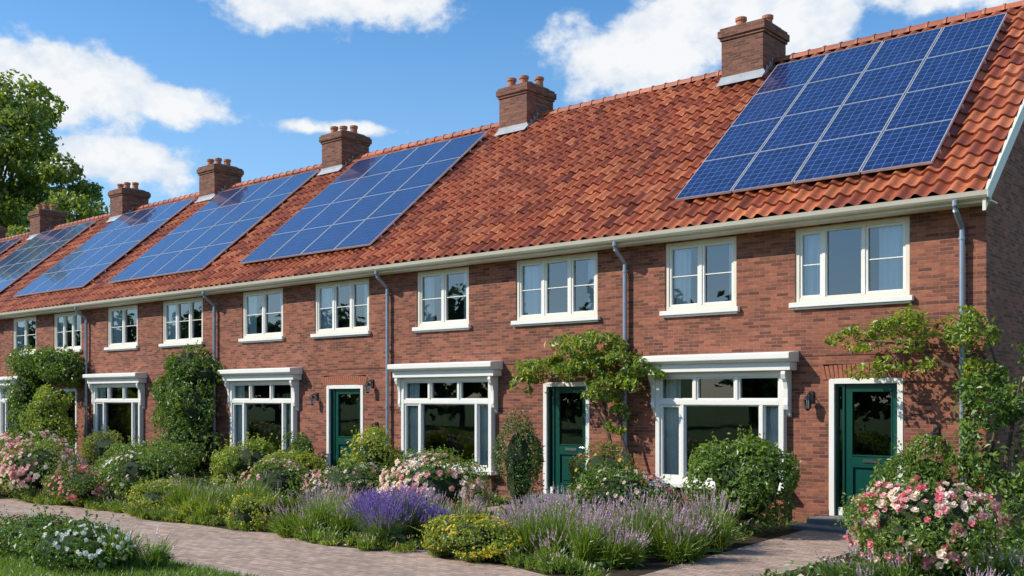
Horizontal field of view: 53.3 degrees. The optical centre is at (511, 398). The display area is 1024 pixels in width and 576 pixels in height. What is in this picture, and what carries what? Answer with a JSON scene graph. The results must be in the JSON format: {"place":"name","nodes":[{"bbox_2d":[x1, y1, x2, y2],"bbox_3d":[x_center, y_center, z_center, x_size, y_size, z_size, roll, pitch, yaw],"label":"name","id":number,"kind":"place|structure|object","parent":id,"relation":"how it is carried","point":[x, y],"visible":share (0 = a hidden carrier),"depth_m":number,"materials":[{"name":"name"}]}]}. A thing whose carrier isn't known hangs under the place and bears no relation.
{"place":"outdoors","nodes":[
{"label":"outdoors","id":0,"kind":"place"},
{"bbox_2d":[0,234,30,260],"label":"roof tiles","id":1,"kind":"object","parent":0,"point":[13,248],"visible":0.47,"depth_m":45.17,"materials":[{"name":"tile"}]},
{"bbox_2d":[28,204,66,234],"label":"chimney","id":2,"kind":"object","parent":1,"relation":"attached to","point":[43,219],"visible":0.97,"depth_m":44.85,"materials":[{"name":"brick"}]},
{"bbox_2d":[0,216,111,303],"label":"roof tiles","id":3,"kind":"object","parent":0,"point":[47,263],"visible":0.38,"depth_m":39.51,"materials":[{"name":"ceramic"}]},
{"bbox_2d":[0,221,95,291],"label":"solar panel array","id":4,"kind":"object","parent":3,"relation":"on","point":[25,258],"visible":1,"depth_m":41.36,"materials":[{"name":"blue glass"}]},
{"bbox_2d":[0,195,203,312],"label":"roof tiles","id":5,"kind":"object","parent":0,"point":[48,299],"visible":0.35,"depth_m":34.98,"materials":[{"name":"tile"}]},
{"bbox_2d":[13,198,195,296],"bbox_3d":[-14.660,-5.450,36.701,5.100,3.563,4.235,0,0,40],"label":"solar panel array","id":6,"kind":"object","parent":5,"relation":"on","point":[93,257],"visible":1,"depth_m":36.47,"materials":[{"name":"blue glass"}]},
{"bbox_2d":[108,182,150,216],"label":"chimney","id":7,"kind":"object","parent":5,"relation":"attached to","point":[125,199],"visible":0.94,"depth_m":40.31,"materials":[{"name":"brick"}]},
{"bbox_2d":[197,158,243,197],"bbox_3d":[-10.468,-7.572,36.613,1.090,2.104,1.250,0,0,40],"label":"chimney","id":8,"kind":"object","parent":5,"relation":"attached to","point":[216,176],"visible":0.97,"depth_m":36.22,"materials":[{"name":"brick"}]},
{"bbox_2d":[75,167,338,302],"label":"roof tiles","id":9,"kind":"object","parent":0,"point":[104,289],"visible":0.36,"depth_m":30.60,"materials":[{"name":"ceramic"}]},
{"bbox_2d":[108,170,318,282],"bbox_3d":[-9.443,-5.450,32.262,5.300,3.563,4.235,0,0,40],"label":"solar panel array","id":10,"kind":"object","parent":9,"relation":"on","point":[202,238],"visible":1,"depth_m":32.01,"materials":[{"name":"blue glass"}]},
{"bbox_2d":[319,125,371,168],"bbox_3d":[-5.251,-7.556,32.174,1.090,2.072,1.250,0,0,40],"label":"chimney","id":11,"kind":"object","parent":9,"relation":"attached to","point":[343,145],"visible":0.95,"depth_m":31.78,"materials":[{"name":"brick"}]},
{"bbox_2d":[0,496,548,575],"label":"garden path","id":12,"kind":"structure","parent":0,"point":[263,553],"depth_m":13.71,"materials":[{"name":"brick"}]},
{"bbox_2d":[0,0,1021,214],"label":"sky","id":13,"kind":"structure","parent":0,"point":[153,91],"materials":[{"name":"blue"}]},
{"bbox_2d":[0,527,1022,575],"bbox_3d":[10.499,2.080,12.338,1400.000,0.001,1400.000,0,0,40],"label":"ground","id":14,"kind":"structure","parent":0,"point":[21,567],"depth_m":12.37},
{"bbox_2d":[0,69,76,231],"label":"deciduous tree","id":15,"kind":"object","parent":14,"relation":"on","point":[31,118],"visible":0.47,"depth_m":63.51,"materials":[{"name":"green plant"}]},
{"bbox_2d":[0,309,89,459],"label":"walls","id":16,"kind":"structure","parent":14,"relation":"on","point":[44,330],"depth_m":34.59,"materials":[{"name":"brick"}]},
{"bbox_2d":[6,317,62,433],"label":"curtains","id":17,"kind":"object","parent":16,"relation":"attached to","point":[21,331],"visible":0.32,"depth_m":36.26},
{"bbox_2d":[0,311,81,438],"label":"window frames","id":18,"kind":"structure","parent":16,"relation":"attached to","point":[4,406],"depth_m":35.75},
{"bbox_2d":[0,304,85,318],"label":"gutter","id":19,"kind":"object","parent":16,"relation":"attached to","point":[40,311],"visible":0.98,"depth_m":34.26,"materials":[{"name":"beige paint"}]},
{"bbox_2d":[11,315,80,432],"bbox_3d":[-15.023,-0.470,36.275,6.400,4.900,3.020,0,0,40],"label":"interior","id":20,"kind":"object","parent":16,"relation":"attached to","point":[32,340],"visible":0.01,"depth_m":37.95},
{"bbox_2d":[74,307,88,449],"bbox_3d":[-13.796,-0.445,32.702,0.104,4.990,0.472,0,0,40],"label":"downpipe","id":21,"kind":"object","parent":16,"relation":"attached to","point":[86,364],"visible":0.78,"depth_m":32.78,"materials":[{"name":"metal"}]},
{"bbox_2d":[0,500,91,555],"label":"white flower shrub","id":22,"kind":"object","parent":14,"relation":"on","point":[8,536],"visible":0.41,"depth_m":13.39,"materials":[{"name":"green plant"}]},
{"bbox_2d":[0,151,109,236],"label":"deciduous tree","id":23,"kind":"object","parent":14,"relation":"on","point":[80,196],"visible":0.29,"depth_m":60.63,"materials":[{"name":"green plant"}]},
{"bbox_2d":[10,501,142,571],"bbox_3d":[-5.368,1.663,12.611,2.023,0.860,1.468,0,0,40],"label":"white flower shrub","id":24,"kind":"object","parent":14,"relation":"on","point":[63,539],"visible":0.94,"depth_m":12.25,"materials":[{"name":"green plant"}]},
{"bbox_2d":[2,503,180,571],"bbox_3d":[-5.534,1.751,13.278,1.280,0.634,3.790,0,0,-42],"label":"tall meadow flower","id":25,"kind":"object","parent":14,"relation":"on","point":[155,557],"visible":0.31,"depth_m":12.30,"materials":[{"name":"green plant"}]},
{"bbox_2d":[90,294,217,473],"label":"walls","id":26,"kind":"structure","parent":14,"relation":"on","point":[148,357],"depth_m":30.57,"materials":[{"name":"brick"}]},
{"bbox_2d":[100,304,180,440],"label":"curtains","id":27,"kind":"object","parent":26,"relation":"attached to","point":[118,324],"visible":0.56,"depth_m":31.89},
{"bbox_2d":[83,297,203,448],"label":"window frames","id":28,"kind":"structure","parent":26,"relation":"attached to","point":[109,381],"depth_m":30.94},
{"bbox_2d":[75,288,215,308],"bbox_3d":[-11.011,-2.962,30.305,7.150,0.155,0.508,0,0,40],"label":"gutter","id":29,"kind":"object","parent":26,"relation":"attached to","point":[187,293],"visible":0.98,"depth_m":29.98,"materials":[{"name":"beige paint"}]},
{"bbox_2d":[106,302,201,444],"bbox_3d":[-9.749,-0.470,31.787,6.850,4.900,3.020,0,0,40],"label":"interior","id":30,"kind":"object","parent":26,"relation":"attached to","point":[119,418],"visible":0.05,"depth_m":33.65,"materials":[{"name":"black"}]},
{"bbox_2d":[202,291,216,457],"bbox_3d":[-8.313,-0.445,28.036,0.104,4.990,0.472,0,0,40],"label":"downpipe","id":31,"kind":"object","parent":26,"relation":"attached to","point":[208,300],"visible":0.71,"depth_m":28.11,"materials":[{"name":"metal"}]},
{"bbox_2d":[218,274,391,475],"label":"walls","id":32,"kind":"structure","parent":14,"relation":"on","point":[317,360],"depth_m":25.54,"materials":[{"name":"brick"}]},
{"bbox_2d":[218,278,370,454],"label":"window frames","id":33,"kind":"structure","parent":32,"relation":"attached to","point":[233,379],"depth_m":26.25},
{"bbox_2d":[202,266,387,293],"bbox_3d":[-5.622,-2.962,25.720,7.000,0.155,0.508,0,0,40],"label":"gutter","id":34,"kind":"object","parent":32,"relation":"attached to","point":[308,278],"visible":0.98,"depth_m":25.35,"materials":[{"name":"beige paint"}]},
{"bbox_2d":[237,284,366,449],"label":"curtains","id":35,"kind":"object","parent":32,"relation":"attached to","point":[326,302],"visible":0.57,"depth_m":26.61,"materials":[{"name":"fabric"}]},
{"bbox_2d":[244,284,363,451],"bbox_3d":[-4.361,-0.470,27.202,6.700,4.900,3.020,0,0,40],"label":"interior","id":36,"kind":"object","parent":32,"relation":"attached to","point":[265,420],"visible":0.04,"depth_m":29.15,"materials":[{"name":"black"}]},
{"bbox_2d":[326,385,362,475],"bbox_3d":[-4.010,0.790,24.783,1.350,2.260,0.170,0,0,40],"label":"front door","id":37,"kind":"structure","parent":32,"relation":"attached to","point":[335,441],"depth_m":25.03,"materials":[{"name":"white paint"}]},
{"bbox_2d":[322,375,366,385],"bbox_3d":[-4.056,-0.445,24.729,1.647,0.250,0.032,0,0,40],"label":"door lintel","id":38,"kind":"structure","parent":32,"relation":"attached to","point":[345,380],"depth_m":24.69,"materials":[{"name":"brick"}]},
{"bbox_2d":[204,126,511,286],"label":"roof tiles","id":39,"kind":"object","parent":32,"relation":"attached to","point":[428,201],"visible":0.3,"depth_m":25.97,"materials":[{"name":"ceramic"}]},
{"bbox_2d":[240,131,487,263],"bbox_3d":[-4.036,-5.450,27.661,5.300,3.563,4.235,0,0,40],"label":"solar panel array","id":40,"kind":"object","parent":39,"relation":"on","point":[365,202],"visible":1,"depth_m":27.39,"materials":[{"name":"blue glass"}]},
{"bbox_2d":[353,123,498,158],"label":"ridge tiles","id":41,"kind":"object","parent":39,"relation":"on","point":[462,132],"visible":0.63,"depth_m":29.59,"materials":[{"name":"ceramic"}]},
{"bbox_2d":[374,270,390,449],"bbox_3d":[-2.982,-0.445,23.499,0.104,4.990,0.472,0,0,40],"label":"downpipe","id":42,"kind":"object","parent":32,"relation":"attached to","point":[387,294],"visible":0.79,"depth_m":23.58,"materials":[{"name":"metal"}]},
{"bbox_2d":[392,247,629,497],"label":"walls","id":43,"kind":"structure","parent":14,"relation":"on","point":[492,334],"depth_m":21.41,"materials":[{"name":"brick"}]},
{"bbox_2d":[387,252,599,474],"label":"window frames","id":44,"kind":"structure","parent":43,"relation":"attached to","point":[431,374],"depth_m":21.81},
{"bbox_2d":[410,259,593,464],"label":"curtains","id":45,"kind":"object","parent":43,"relation":"attached to","point":[531,299],"visible":0.59,"depth_m":21.80,"materials":[{"name":"fabric"}]},
{"bbox_2d":[375,236,629,273],"bbox_3d":[-0.444,-2.962,21.313,6.600,0.155,0.508,0,0,40],"label":"gutter","id":46,"kind":"object","parent":43,"relation":"attached to","point":[594,244],"visible":0.98,"depth_m":20.92,"materials":[{"name":"beige paint"}]},
{"bbox_2d":[420,260,587,485],"bbox_3d":[0.818,-0.470,22.795,6.300,4.900,3.020,0,0,40],"label":"interior","id":47,"kind":"object","parent":43,"relation":"attached to","point":[450,426],"visible":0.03,"depth_m":24.59,"materials":[{"name":"black"}]},
{"bbox_2d":[379,75,734,263],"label":"roof tiles","id":48,"kind":"object","parent":43,"relation":"attached to","point":[597,170],"visible":0.99,"depth_m":22.76,"materials":[{"name":"tile"}]},
{"bbox_2d":[496,75,556,132],"bbox_3d":[0.385,-7.563,27.378,1.090,2.087,1.250,0,0,40],"label":"chimney","id":49,"kind":"object","parent":48,"relation":"attached to","point":[525,100],"visible":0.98,"depth_m":26.98,"materials":[{"name":"brick"}]},
{"bbox_2d":[543,382,589,493],"bbox_3d":[1.127,0.790,20.411,1.160,2.260,0.170,0,0,40],"label":"front door","id":50,"kind":"structure","parent":43,"relation":"attached to","point":[562,453],"depth_m":20.57,"materials":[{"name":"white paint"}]},
{"bbox_2d":[612,241,627,478],"bbox_3d":[2.045,-0.445,19.222,0.104,4.990,0.472,0,0,40],"label":"downpipe","id":51,"kind":"object","parent":43,"relation":"attached to","point":[620,257],"visible":0.64,"depth_m":19.30,"materials":[{"name":"metal"}]},
{"bbox_2d":[0,463,1023,575],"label":"flower bed","id":52,"kind":"object","parent":14,"relation":"on","point":[653,564],"visible":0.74,"depth_m":13.51,"materials":[{"name":"soil"}]},
{"bbox_2d":[0,424,82,488],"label":"rose bush","id":53,"kind":"object","parent":52,"relation":"on","point":[6,441],"visible":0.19,"depth_m":23.16,"materials":[{"name":"pink plant"}]},
{"bbox_2d":[0,344,83,446],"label":"climbing ivy","id":54,"kind":"object","parent":52,"relation":"on","point":[49,364],"visible":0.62,"depth_m":33.81,"materials":[{"name":"green plant"}]},
{"bbox_2d":[0,431,88,496],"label":"rose bush","id":55,"kind":"object","parent":52,"relation":"on","point":[35,463],"visible":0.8,"depth_m":21.02,"materials":[{"name":"pink plant"}]},
{"bbox_2d":[15,383,84,447],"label":"lime shrub","id":56,"kind":"object","parent":52,"relation":"on","point":[51,404],"visible":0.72,"depth_m":31.85,"materials":[{"name":"green plant"}]},
{"bbox_2d":[41,455,114,502],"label":"pink flower shrub","id":57,"kind":"object","parent":52,"relation":"on","point":[73,485],"visible":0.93,"depth_m":19.64,"materials":[{"name":"green plant"}]},
{"bbox_2d":[80,425,137,468],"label":"green shrub","id":58,"kind":"object","parent":52,"relation":"on","point":[99,446],"visible":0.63,"depth_m":29.89,"materials":[{"name":"green plant"}]},
{"bbox_2d":[90,443,178,502],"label":"white flower shrub","id":59,"kind":"object","parent":52,"relation":"on","point":[124,475],"visible":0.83,"depth_m":19.70,"materials":[{"name":"green plant"}]},
{"bbox_2d":[94,435,190,478],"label":"green shrub","id":60,"kind":"object","parent":52,"relation":"on","point":[174,454],"visible":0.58,"depth_m":23.57,"materials":[{"name":"green plant"}]},
{"bbox_2d":[125,464,195,510],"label":"yellow flower shrub","id":61,"kind":"object","parent":52,"relation":"on","point":[151,495],"visible":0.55,"depth_m":18.08,"materials":[{"name":"green plant"}]},
{"bbox_2d":[151,435,199,476],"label":"green shrub","id":62,"kind":"object","parent":52,"relation":"on","point":[191,466],"visible":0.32,"depth_m":26.55,"materials":[{"name":"green plant"}]},
{"bbox_2d":[145,340,225,473],"bbox_3d":[-9.248,0.212,28.262,3.362,3.742,1.429,0,0,40],"label":"climbing ivy","id":63,"kind":"object","parent":52,"relation":"on","point":[184,406],"visible":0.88,"depth_m":27.88,"materials":[{"name":"green plant"}]},
{"bbox_2d":[156,470,299,520],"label":"ornamental grass","id":64,"kind":"object","parent":52,"relation":"on","point":[186,499],"depth_m":17.57,"materials":[{"name":"green plant"}]},
{"bbox_2d":[203,428,280,489],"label":"lime shrub","id":65,"kind":"object","parent":52,"relation":"on","point":[235,461],"visible":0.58,"depth_m":21.73,"materials":[{"name":"green plant"}]},
{"bbox_2d":[216,478,281,528],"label":"yellow flower shrub","id":66,"kind":"object","parent":52,"relation":"on","point":[247,509],"visible":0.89,"depth_m":16.03,"materials":[{"name":"green plant"}]},
{"bbox_2d":[238,450,318,501],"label":"pink flower shrub","id":67,"kind":"object","parent":52,"relation":"on","point":[286,478],"visible":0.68,"depth_m":19.32,"materials":[{"name":"green plant"}]},
{"bbox_2d":[17,490,572,573],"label":"edging plants","id":68,"kind":"object","parent":52,"relation":"on","point":[329,539],"visible":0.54,"depth_m":15.21,"materials":[{"name":"green plant"}]},
{"bbox_2d":[259,438,330,496],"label":"lime shrub","id":69,"kind":"object","parent":52,"relation":"on","point":[303,459],"visible":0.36,"depth_m":20.87,"materials":[{"name":"green plant"}]},
{"bbox_2d":[274,425,318,474],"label":"green shrub","id":70,"kind":"object","parent":52,"relation":"on","point":[302,444],"visible":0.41,"depth_m":24.67,"materials":[{"name":"green plant"}]},
{"bbox_2d":[8,482,610,575],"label":"edging plants","id":71,"kind":"object","parent":52,"relation":"on","point":[567,565],"visible":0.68,"depth_m":14.69,"materials":[{"name":"green plant"}]},
{"bbox_2d":[301,452,391,500],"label":"pink flower shrub","id":72,"kind":"object","parent":52,"relation":"on","point":[346,475],"visible":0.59,"depth_m":18.16,"materials":[{"name":"green plant"}]},
{"bbox_2d":[335,420,411,482],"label":"yellow shrub","id":73,"kind":"object","parent":52,"relation":"on","point":[375,451],"visible":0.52,"depth_m":20.07,"materials":[{"name":"green plant"}]},
{"bbox_2d":[256,480,491,536],"bbox_3d":[-2.490,1.659,16.153,4.259,0.818,3.113,0,0,40],"label":"lavender bush","id":74,"kind":"object","parent":52,"relation":"on","point":[326,511],"visible":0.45,"depth_m":15.49,"materials":[{"name":"green plant"}]},
{"bbox_2d":[198,476,579,523],"bbox_3d":[-2.311,1.772,17.953,8.380,0.593,3.303,0,0,40],"label":"green groundcover","id":75,"kind":"object","parent":52,"relation":"on","point":[297,500],"visible":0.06,"depth_m":16.82,"materials":[{"name":"green plant"}]},
{"bbox_2d":[339,482,452,545],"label":"lavender bush","id":76,"kind":"object","parent":52,"relation":"on","point":[378,516],"visible":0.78,"depth_m":14.66,"materials":[{"name":"purple plant"}]},
{"bbox_2d":[376,444,497,513],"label":"rose bush","id":77,"kind":"object","parent":52,"relation":"on","point":[449,481],"visible":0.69,"depth_m":16.84,"materials":[{"name":"pink plant"}]},
{"bbox_2d":[410,492,525,560],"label":"yellow flower shrub","id":78,"kind":"object","parent":52,"relation":"on","point":[471,536],"visible":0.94,"depth_m":12.95,"materials":[{"name":"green plant"}]},
{"bbox_2d":[0,460,1023,575],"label":"leafy groundcover","id":79,"kind":"object","parent":52,"relation":"on","point":[809,570],"visible":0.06,"depth_m":14.05,"materials":[{"name":"green plant"}]},
{"bbox_2d":[487,407,548,508],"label":"conifer shrub","id":80,"kind":"object","parent":52,"relation":"on","point":[519,457],"visible":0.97,"depth_m":18.58,"materials":[{"name":"green plant"}]},
{"bbox_2d":[509,328,665,470],"bbox_3d":[1.358,0.368,19.430,3.404,3.436,1.119,0,0,40],"label":"climbing wisteria","id":81,"kind":"object","parent":52,"relation":"on","point":[576,363],"visible":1,"depth_m":19.15,"materials":[{"name":"green plant"}]},
{"bbox_2d":[565,431,650,499],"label":"rose bush","id":82,"kind":"object","parent":52,"relation":"on","point":[598,461],"visible":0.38,"depth_m":18.60,"materials":[{"name":"green plant"}]},
{"bbox_2d":[481,482,751,570],"bbox_3d":[1.321,1.588,13.595,3.742,0.961,3.307,0,0,9],"label":"lavender bush","id":83,"kind":"object","parent":52,"relation":"on","point":[624,536],"visible":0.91,"depth_m":13.04,"materials":[{"name":"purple plant"}]},
{"bbox_2d":[561,456,684,516],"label":"pink flower shrub","id":84,"kind":"object","parent":52,"relation":"on","point":[615,487],"visible":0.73,"depth_m":16.16,"materials":[{"name":"green plant"}]},
{"bbox_2d":[311,473,1023,575],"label":"green groundcover","id":85,"kind":"object","parent":52,"relation":"on","point":[506,499],"visible":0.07,"depth_m":17.15,"materials":[{"name":"green plant"}]},
{"bbox_2d":[681,425,803,533],"bbox_3d":[3.510,1.239,15.643,1.820,1.697,1.742,0,0,9],"label":"green shrub","id":86,"kind":"object","parent":52,"relation":"on","point":[748,476],"visible":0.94,"depth_m":15.31,"materials":[{"name":"green plant"}]},
{"bbox_2d":[815,537,1023,575],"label":"flowering groundcover","id":87,"kind":"object","parent":52,"relation":"on","point":[1008,569],"visible":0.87,"depth_m":11.36,"materials":[{"name":"green plant"}]},
{"bbox_2d":[823,303,1023,540],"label":"climbing wisteria","id":88,"kind":"object","parent":52,"relation":"on","point":[963,330],"visible":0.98,"depth_m":15.18,"materials":[{"name":"green plant"}]},
{"bbox_2d":[866,431,988,529],"bbox_3d":[6.078,1.277,14.788,1.653,1.618,1.361,0,0,10],"label":"green shrub","id":89,"kind":"object","parent":52,"relation":"on","point":[929,469],"visible":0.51,"depth_m":14.62,"materials":[{"name":"green plant"}]},
{"bbox_2d":[834,463,1023,575],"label":"rose bush","id":90,"kind":"object","parent":52,"relation":"on","point":[936,530],"visible":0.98,"depth_m":11.52,"materials":[{"name":"pink plant"}]},
{"bbox_2d":[942,343,1023,548],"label":"climbing shrub","id":91,"kind":"object","parent":52,"relation":"on","point":[1010,410],"visible":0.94,"depth_m":14.21,"materials":[{"name":"green plant"}]},
{"bbox_2d":[629,97,1023,531],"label":"walls","id":92,"kind":"structure","parent":14,"relation":"on","point":[766,318],"depth_m":16.79,"materials":[{"name":"brick"}]},
{"bbox_2d":[554,77,808,236],"bbox_3d":[4.627,-5.277,27.303,6.500,4.492,5.397,0,0,40],"label":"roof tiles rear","id":93,"kind":"object","parent":92,"relation":"attached to","point":[743,217],"depth_m":26.94,"materials":[{"name":"ceramic"}]},
{"bbox_2d":[538,70,721,116],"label":"ridge tiles","id":94,"kind":"object","parent":93,"relation":"on","point":[705,76],"visible":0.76,"depth_m":24.93,"materials":[{"name":"tile"}]},
{"bbox_2d":[640,216,913,493],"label":"window frames","id":95,"kind":"structure","parent":92,"relation":"attached to","point":[738,367],"depth_m":17.67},
{"bbox_2d":[665,225,902,474],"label":"curtains","id":96,"kind":"object","parent":92,"relation":"attached to","point":[890,245],"visible":0.6,"depth_m":17.52,"materials":[{"name":"fabric"}]},
{"bbox_2d":[681,228,890,506],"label":"window panes","id":97,"kind":"object","parent":92,"relation":"attached to","point":[871,423],"visible":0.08,"depth_m":20.33,"materials":[{"name":"glass"}]},
{"bbox_2d":[614,4,1023,234],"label":"roof tiles","id":98,"kind":"object","parent":92,"relation":"attached to","point":[970,147],"visible":0.48,"depth_m":17.36,"materials":[{"name":"ceramic"}]},
{"bbox_2d":[718,14,789,85],"bbox_3d":[5.464,-7.592,23.056,1.150,2.143,1.250,0,0,40],"label":"chimney","id":99,"kind":"object","parent":98,"relation":"attached to","point":[761,43],"visible":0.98,"depth_m":22.63,"materials":[{"name":"brick"}]},
{"bbox_2d":[716,58,774,86],"bbox_3d":[5.220,-7.281,22.768,1.120,0.570,0.705,0,0,40],"label":"chimney flashing","id":100,"kind":"object","parent":99,"relation":"attached to","point":[743,76],"visible":0.83,"depth_m":22.54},
{"bbox_2d":[675,13,1006,200],"bbox_3d":[6.150,-5.450,18.993,4.650,3.563,4.235,0,0,40],"label":"solar panel array","id":101,"kind":"object","parent":98,"relation":"on","point":[892,104],"visible":1,"depth_m":18.68,"materials":[{"name":"blue glass"}]},
{"bbox_2d":[773,0,1023,63],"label":"ridge tiles","id":102,"kind":"object","parent":98,"relation":"on","point":[908,29],"visible":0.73,"depth_m":20.83,"materials":[{"name":"tile"}]},
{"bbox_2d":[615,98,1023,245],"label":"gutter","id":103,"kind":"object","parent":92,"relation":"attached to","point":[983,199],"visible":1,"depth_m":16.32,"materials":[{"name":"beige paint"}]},
{"bbox_2d":[829,377,902,517],"bbox_3d":[5.738,0.790,16.487,1.210,2.260,0.170,0,0,40],"label":"front door","id":104,"kind":"structure","parent":92,"relation":"attached to","point":[858,471],"depth_m":16.64,"materials":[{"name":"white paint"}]},
{"bbox_2d":[820,363,912,379],"bbox_3d":[5.692,-0.445,16.433,1.506,0.250,0.032,0,0,40],"label":"door lintel","id":105,"kind":"structure","parent":92,"relation":"attached to","point":[831,373],"depth_m":16.59,"materials":[{"name":"brick"}]},
{"bbox_2d":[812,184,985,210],"bbox_3d":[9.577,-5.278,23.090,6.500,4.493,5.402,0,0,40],"label":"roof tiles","id":106,"kind":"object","parent":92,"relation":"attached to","point":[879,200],"visible":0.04,"depth_m":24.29,"materials":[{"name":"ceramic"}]},
{"bbox_2d":[952,200,965,501],"bbox_3d":[6.690,-0.445,15.269,0.104,4.990,0.472,0,0,40],"label":"downpipe","id":107,"kind":"object","parent":92,"relation":"attached to","point":[960,224],"visible":0.59,"depth_m":15.35,"materials":[{"name":"metal"}]},
{"bbox_2d":[641,530,860,575],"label":"pathway","id":108,"kind":"structure","parent":0,"point":[801,547],"depth_m":13.39,"materials":[{"name":"brick"}]},
{"bbox_2d":[787,515,880,534],"bbox_3d":[5.414,1.998,16.146,1.760,0.165,1.110,0,0,40],"label":"door step","id":109,"kind":"object","parent":108,"relation":"on","point":[822,523],"depth_m":16.20,"materials":[{"name":"stone"}]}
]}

